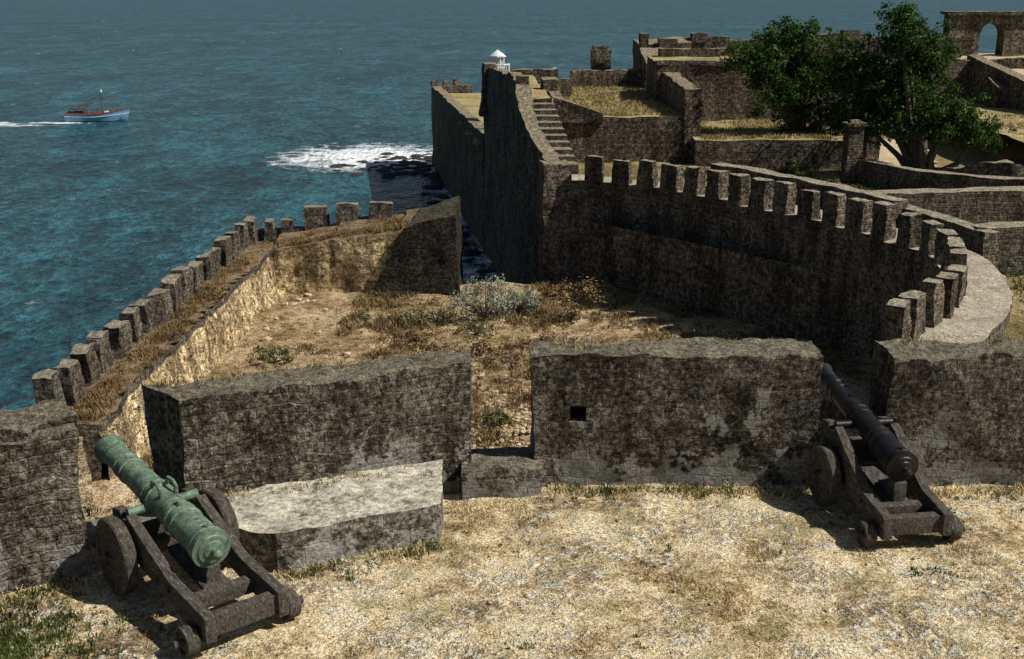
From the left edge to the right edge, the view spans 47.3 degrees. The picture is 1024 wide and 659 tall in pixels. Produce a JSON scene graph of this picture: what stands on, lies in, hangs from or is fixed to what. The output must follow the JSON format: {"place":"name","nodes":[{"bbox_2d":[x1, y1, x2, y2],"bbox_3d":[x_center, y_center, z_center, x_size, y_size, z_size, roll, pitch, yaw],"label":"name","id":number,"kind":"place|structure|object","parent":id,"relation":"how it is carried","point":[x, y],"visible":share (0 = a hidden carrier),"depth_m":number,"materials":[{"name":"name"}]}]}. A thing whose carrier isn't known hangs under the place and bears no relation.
{"place":"outdoors","nodes":[
{"label":"outdoors","id":0,"kind":"place"},
{"bbox_2d":[90,279,872,517],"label":"ditch ground","id":1,"kind":"structure","parent":0,"point":[303,325],"depth_m":53.53,"materials":[{"name":"beige soil"}]},
{"bbox_2d":[252,343,293,364],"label":"olive shrub","id":2,"kind":"object","parent":1,"relation":"on","point":[265,356],"visible":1,"depth_m":49.72,"materials":[{"name":"green plant"}]},
{"bbox_2d":[339,309,371,324],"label":"olive shrub","id":3,"kind":"object","parent":1,"relation":"on","point":[362,316],"visible":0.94,"depth_m":55.91,"materials":[{"name":"green plant"}]},
{"bbox_2d":[394,327,430,344],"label":"brown shrub","id":4,"kind":"object","parent":1,"relation":"on","point":[414,337],"visible":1,"depth_m":52.71,"materials":[{"name":"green plant"}]},
{"bbox_2d":[389,302,447,327],"bbox_3d":[-4.460,-0.714,55.733,2.488,1.146,2.524,5,17,18],"label":"olive shrub","id":5,"kind":"object","parent":1,"relation":"on","point":[422,317],"visible":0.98,"depth_m":55.45,"materials":[{"name":"green plant"}]},
{"bbox_2d":[418,342,441,350],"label":"brown shrub","id":6,"kind":"object","parent":1,"relation":"on","point":[434,346],"visible":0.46,"depth_m":50.50,"materials":[{"name":"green plant"}]},
{"bbox_2d":[414,308,455,325],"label":"brown shrub","id":7,"kind":"object","parent":1,"relation":"on","point":[450,314],"visible":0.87,"depth_m":56.21,"materials":[{"name":"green plant"}]},
{"bbox_2d":[440,337,491,357],"bbox_3d":[-2.019,0.826,50.740,2.386,0.776,2.491,0,16,0],"label":"brown shrub","id":8,"kind":"object","parent":1,"relation":"on","point":[473,351],"visible":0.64,"depth_m":50.82,"materials":[{"name":"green plant"}]},
{"bbox_2d":[232,292,704,449],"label":"rubble stones","id":9,"kind":"object","parent":1,"relation":"on","point":[481,374],"visible":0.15,"depth_m":46.16,"materials":[{"name":"beige stone"}]},
{"bbox_2d":[452,318,501,338],"bbox_3d":[-1.613,-0.060,54.094,2.320,0.845,2.224,0,16,0],"label":"brown shrub","id":10,"kind":"object","parent":1,"relation":"on","point":[481,323],"visible":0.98,"depth_m":54.10,"materials":[{"name":"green plant"}]},
{"bbox_2d":[446,273,521,321],"bbox_3d":[-1.253,-1.578,55.934,3.694,2.465,3.054,0,16,0],"label":"sage shrub","id":11,"kind":"object","parent":1,"relation":"on","point":[486,314],"visible":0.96,"depth_m":55.64,"materials":[{"name":"green plant"}]},
{"bbox_2d":[468,338,505,364],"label":"brown shrub","id":12,"kind":"object","parent":1,"relation":"on","point":[477,345],"visible":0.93,"depth_m":50.50,"materials":[{"name":"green plant"}]},
{"bbox_2d":[471,408,516,427],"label":"brown shrub","id":13,"kind":"object","parent":1,"relation":"on","point":[504,418],"visible":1,"depth_m":42.40,"materials":[{"name":"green plant"}]},
{"bbox_2d":[486,349,522,369],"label":"brown shrub","id":14,"kind":"object","parent":1,"relation":"on","point":[516,355],"visible":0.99,"depth_m":49.50,"materials":[{"name":"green plant"}]},
{"bbox_2d":[143,279,869,467],"bbox_3d":[0.856,2.100,45.675,27.084,1.092,35.232,0,16,0],"label":"dry scrub","id":15,"kind":"object","parent":1,"relation":"on","point":[390,303],"visible":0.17,"depth_m":53.81,"materials":[{"name":"brown plant"}]},
{"bbox_2d":[494,286,542,314],"bbox_3d":[0.377,-1.473,57.463,2.021,1.417,2.209,9,18,29],"label":"sage shrub","id":16,"kind":"object","parent":1,"relation":"on","point":[533,303],"visible":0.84,"depth_m":57.36,"materials":[{"name":"green plant"}]},
{"bbox_2d":[524,368,530,378],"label":"brown shrub","id":17,"kind":"object","parent":1,"relation":"on","point":[529,370],"visible":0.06,"depth_m":47.81,"materials":[{"name":"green plant"}]},
{"bbox_2d":[521,329,563,344],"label":"brown shrub","id":18,"kind":"object","parent":1,"relation":"on","point":[545,337],"visible":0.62,"depth_m":52.46,"materials":[{"name":"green plant"}]},
{"bbox_2d":[245,291,852,433],"bbox_3d":[0.862,2.272,45.407,26.855,0.871,34.564,0,16,0],"label":"olive scrub","id":19,"kind":"object","parent":1,"relation":"on","point":[568,303],"visible":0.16,"depth_m":54.32,"materials":[{"name":"green plant"}]},
{"bbox_2d":[555,306,582,320],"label":"brown shrub","id":20,"kind":"object","parent":1,"relation":"on","point":[571,315],"visible":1,"depth_m":56.03,"materials":[{"name":"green plant"}]},
{"bbox_2d":[544,276,609,302],"bbox_3d":[3.294,-1.983,59.140,3.361,1.632,3.145,0,16,0],"label":"brown shrub","id":21,"kind":"object","parent":1,"relation":"on","point":[559,289],"visible":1,"depth_m":59.34,"materials":[{"name":"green plant"}]},
{"bbox_2d":[519,219,831,341],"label":"foundation wall","id":22,"kind":"structure","parent":1,"relation":"on","point":[786,300],"depth_m":55.75,"materials":[{"name":"grey stone"}]},
{"bbox_2d":[546,154,1011,407],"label":"curved battlement wall","id":23,"kind":"structure","parent":1,"relation":"on","point":[917,275],"depth_m":50.39,"materials":[{"name":"stone"}]},
{"bbox_2d":[0,0,1023,409],"bbox_3d":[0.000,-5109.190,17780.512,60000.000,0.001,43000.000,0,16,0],"label":"sea","id":24,"kind":"structure","parent":0,"point":[258,110],"depth_m":233.46,"materials":[{"name":"liquid"}]},
{"bbox_2d":[79,438,96,520],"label":"return wall","id":25,"kind":"structure","parent":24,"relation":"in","point":[86,486],"depth_m":33.31,"materials":[{"name":"stone"}]},
{"bbox_2d":[64,90,129,121],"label":"fishing boat","id":26,"kind":"object","parent":24,"relation":"on","point":[99,116],"visible":0.98,"depth_m":205.62,"materials":[{"name":"blue paint"}]},
{"bbox_2d":[31,216,277,481],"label":"battlement wall","id":27,"kind":"structure","parent":24,"relation":"in","point":[209,338],"depth_m":46.09,"materials":[{"name":"stone"}]},
{"bbox_2d":[68,215,408,418],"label":"rampart dry grass","id":28,"kind":"structure","parent":27,"relation":"on","point":[189,307],"depth_m":46.89,"materials":[{"name":"brown plant"}]},
{"bbox_2d":[256,201,420,294],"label":"battlement wall","id":29,"kind":"structure","parent":24,"relation":"in","point":[347,263],"depth_m":61.13,"materials":[{"name":"stone"}]},
{"bbox_2d":[329,152,489,280],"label":"shore rocks","id":30,"kind":"object","parent":24,"relation":"in","point":[420,168],"visible":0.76,"depth_m":147.31,"materials":[{"name":"black stone"}]},
{"bbox_2d":[370,196,463,295],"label":"sloping buttress","id":31,"kind":"structure","parent":24,"relation":"in","point":[425,257],"depth_m":60.70,"materials":[{"name":"stone"}]},
{"bbox_2d":[430,62,571,283],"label":"sea rampart wall","id":32,"kind":"structure","parent":24,"relation":"in","point":[496,182],"depth_m":89.98,"materials":[{"name":"grey stone"}]},
{"bbox_2d":[449,93,483,143],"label":"rampart grass","id":33,"kind":"structure","parent":32,"relation":"on","point":[471,102],"depth_m":136.85,"materials":[{"name":"plant"}]},
{"bbox_2d":[489,50,509,71],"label":"white beacon kiosk","id":34,"kind":"object","parent":32,"relation":"on","point":[499,54],"visible":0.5,"depth_m":108.80,"materials":[{"name":"paint"}]},
{"bbox_2d":[0,482,1023,658],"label":"terrace ground","id":35,"kind":"structure","parent":0,"point":[546,586],"depth_m":14.15,"materials":[{"name":"beige plant"}]},
{"bbox_2d":[0,427,91,594],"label":"parapet wall","id":36,"kind":"structure","parent":35,"relation":"on","point":[44,528],"depth_m":14.10,"materials":[{"name":"stone"}]},
{"bbox_2d":[0,398,75,437],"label":"coping slab","id":37,"kind":"structure","parent":36,"relation":"on","point":[17,423],"depth_m":14.27,"materials":[{"name":"stone"}]},
{"bbox_2d":[94,434,303,656],"bbox_3d":[-4.143,2.441,14.277,1.620,1.371,3.824,-13,21,-38],"label":"bronze cannon","id":38,"kind":"object","parent":35,"relation":"on","point":[193,532],"visible":1,"depth_m":13.69,"materials":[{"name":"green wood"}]},
{"bbox_2d":[142,349,472,493],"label":"parapet wall","id":39,"kind":"structure","parent":35,"relation":"on","point":[283,425],"depth_m":16.04,"materials":[{"name":"stone"}]},
{"bbox_2d":[220,460,444,572],"bbox_3d":[-2.323,2.641,15.672,3.492,0.892,1.563,-6,17,-20],"label":"stone bench","id":40,"kind":"object","parent":35,"relation":"on","point":[297,528],"visible":0.73,"depth_m":15.24,"materials":[{"name":"grey stone"}]},
{"bbox_2d":[153,334,1010,499],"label":"wall top grass","id":41,"kind":"structure","parent":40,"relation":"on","point":[357,472],"depth_m":16.29,"materials":[{"name":"brown plant"}]},
{"bbox_2d":[89,462,875,548],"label":"gun embrasure sill","id":42,"kind":"structure","parent":35,"relation":"on","point":[147,516],"depth_m":15.67,"materials":[{"name":"stone"}]},
{"bbox_2d":[461,446,543,498],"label":"embrasure sill","id":43,"kind":"structure","parent":35,"relation":"on","point":[511,472],"depth_m":16.79,"materials":[{"name":"stone"}]},
{"bbox_2d":[0,480,1022,658],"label":"green weeds","id":44,"kind":"object","parent":35,"relation":"on","point":[19,643],"visible":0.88,"depth_m":13.63,"materials":[{"name":"green plant"}]},
{"bbox_2d":[41,493,1023,657],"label":"loose stones","id":45,"kind":"object","parent":35,"relation":"on","point":[608,627],"visible":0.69,"depth_m":14.18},
{"bbox_2d":[529,338,821,486],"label":"parapet wall","id":46,"kind":"structure","parent":35,"relation":"on","point":[629,412],"depth_m":16.94,"materials":[{"name":"stone"}]},
{"bbox_2d":[807,363,964,546],"bbox_3d":[5.003,1.683,16.601,1.560,1.537,3.338,-2,16,-8],"label":"iron cannon","id":47,"kind":"object","parent":35,"relation":"on","point":[912,502],"visible":0.98,"depth_m":15.94,"materials":[{"name":"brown wood"}]},
{"bbox_2d":[869,337,1023,486],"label":"parapet wall","id":48,"kind":"structure","parent":35,"relation":"on","point":[955,412],"depth_m":16.93,"materials":[{"name":"stone"}]},
{"bbox_2d":[578,115,1023,341],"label":"ground","id":49,"kind":"structure","parent":0,"point":[1011,151],"depth_m":76.67,"materials":[{"name":"beige soil"}]},
{"bbox_2d":[525,76,551,160],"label":"walkway","id":50,"kind":"structure","parent":49,"relation":"on","point":[539,94],"depth_m":79.00,"materials":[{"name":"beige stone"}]},
{"bbox_2d":[533,103,577,175],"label":"stone steps","id":51,"kind":"structure","parent":49,"relation":"on","point":[547,117],"depth_m":70.95,"materials":[{"name":"grey stone"}]},
{"bbox_2d":[511,67,641,86],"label":"platform rear wall","id":52,"kind":"structure","parent":49,"relation":"on","point":[613,78],"depth_m":101.21,"materials":[{"name":"grey stone"}]},
{"bbox_2d":[590,46,610,69],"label":"sentry pillar","id":53,"kind":"structure","parent":52,"relation":"on","point":[600,59],"depth_m":104.40,"materials":[{"name":"grey stone"}]},
{"bbox_2d":[564,89,685,162],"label":"grass platform","id":54,"kind":"structure","parent":49,"relation":"on","point":[654,138],"depth_m":77.55,"materials":[{"name":"stone"}]},
{"bbox_2d":[540,76,602,127],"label":"platform parapet","id":55,"kind":"structure","parent":54,"relation":"on","point":[555,88],"depth_m":77.05,"materials":[{"name":"grey stone"}]},
{"bbox_2d":[632,33,690,89],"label":"keep wall","id":56,"kind":"structure","parent":49,"relation":"on","point":[645,46],"depth_m":102.85,"materials":[{"name":"grey stone"}]},
{"bbox_2d":[647,61,703,162],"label":"platform wing wall","id":57,"kind":"structure","parent":49,"relation":"on","point":[684,96],"depth_m":77.70,"materials":[{"name":"grey stone"}]},
{"bbox_2d":[647,55,772,120],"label":"bastion wall","id":58,"kind":"structure","parent":49,"relation":"on","point":[726,94],"depth_m":86.57,"materials":[{"name":"stone"}]},
{"bbox_2d":[655,48,761,66],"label":"bastion wall","id":59,"kind":"structure","parent":58,"relation":"on","point":[687,52],"depth_m":94.45,"materials":[{"name":"grey stone"}]},
{"bbox_2d":[691,120,842,169],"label":"grass platform","id":60,"kind":"structure","parent":49,"relation":"on","point":[818,154],"depth_m":75.64,"materials":[{"name":"stone"}]},
{"bbox_2d":[717,14,883,133],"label":"broadleaf tree","id":61,"kind":"object","parent":60,"relation":"on","point":[775,75],"visible":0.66,"depth_m":76.83,"materials":[{"name":"green plant"}]},
{"bbox_2d":[561,85,1023,313],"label":"platform dry grass","id":62,"kind":"structure","parent":49,"relation":"on","point":[744,127],"depth_m":82.13,"materials":[{"name":"yellow plant"}]},
{"bbox_2d":[777,160,816,178],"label":"green shrub","id":63,"kind":"object","parent":49,"relation":"on","point":[794,171],"visible":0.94,"depth_m":71.95,"materials":[{"name":"green plant"}]},
{"bbox_2d":[710,162,908,228],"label":"parapet wall","id":64,"kind":"structure","parent":49,"relation":"on","point":[823,186],"depth_m":55.89,"materials":[{"name":"stone"}]},
{"bbox_2d":[681,30,962,59],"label":"long curtain wall","id":65,"kind":"structure","parent":49,"relation":"on","point":[701,40],"depth_m":107.89,"materials":[{"name":"grey stone"}]},
{"bbox_2d":[840,119,866,182],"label":"gate pillar","id":66,"kind":"structure","parent":49,"relation":"on","point":[853,140],"depth_m":69.43,"materials":[{"name":"grey stone"}]},
{"bbox_2d":[862,135,880,160],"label":"gate pillar","id":67,"kind":"structure","parent":49,"relation":"on","point":[871,153],"depth_m":75.35,"materials":[{"name":"grey stone"}]},
{"bbox_2d":[746,156,1023,291],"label":"green weeds","id":68,"kind":"object","parent":49,"relation":"on","point":[874,188],"visible":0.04,"depth_m":68.99,"materials":[{"name":"plant"}]},
{"bbox_2d":[810,1,964,168],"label":"broadleaf tree","id":69,"kind":"object","parent":49,"relation":"on","point":[881,94],"visible":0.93,"depth_m":70.41,"materials":[{"name":"green plant"}]},
{"bbox_2d":[771,58,1023,125],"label":"curtain wall","id":70,"kind":"structure","parent":49,"relation":"on","point":[961,72],"depth_m":97.89,"materials":[{"name":"grey stone"}]},
{"bbox_2d":[856,159,1023,189],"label":"garden wall","id":71,"kind":"structure","parent":49,"relation":"on","point":[876,173],"depth_m":65.87,"materials":[{"name":"stone"}]},
{"bbox_2d":[867,184,1023,222],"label":"wall","id":72,"kind":"structure","parent":49,"relation":"on","point":[986,203],"depth_m":56.49,"materials":[{"name":"stone"}]},
{"bbox_2d":[882,80,1017,170],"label":"broadleaf tree","id":73,"kind":"object","parent":49,"relation":"on","point":[952,119],"visible":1,"depth_m":67.90,"materials":[{"name":"green plant"}]},
{"bbox_2d":[903,205,1002,267],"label":"parapet wall","id":74,"kind":"structure","parent":49,"relation":"on","point":[986,243],"depth_m":46.93,"materials":[{"name":"stone"}]},
{"bbox_2d":[902,103,1023,141],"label":"raised bank grass","id":75,"kind":"structure","parent":49,"relation":"on","point":[1013,112],"depth_m":85.72,"materials":[{"name":"plant"}]},
{"bbox_2d":[936,159,1023,177],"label":"ruined garden wall","id":76,"kind":"structure","parent":49,"relation":"on","point":[1004,168],"depth_m":65.95,"materials":[{"name":"stone"}]},
{"bbox_2d":[940,11,1023,55],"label":"arched gatehouse","id":77,"kind":"object","parent":49,"relation":"on","point":[967,26],"visible":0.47,"depth_m":111.48,"materials":[{"name":"stone"}]},
{"bbox_2d":[956,53,1023,59],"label":"gatehouse terrace","id":78,"kind":"structure","parent":49,"relation":"on","point":[963,57],"depth_m":109.99,"materials":[{"name":"beige stone"}]},
{"bbox_2d":[967,55,1023,110],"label":"access ramp","id":79,"kind":"structure","parent":49,"relation":"on","point":[1002,86],"depth_m":93.68,"materials":[{"name":"grey stone"}]},
{"bbox_2d":[973,222,1023,274],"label":"wall","id":80,"kind":"structure","parent":49,"relation":"on","point":[1011,256],"depth_m":47.02,"materials":[{"name":"stone"}]},
{"bbox_2d":[879,139,937,165],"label":"sandy path","id":81,"kind":"structure","parent":0,"point":[887,155],"depth_m":80.77,"materials":[{"name":"beige sand"}]}
]}

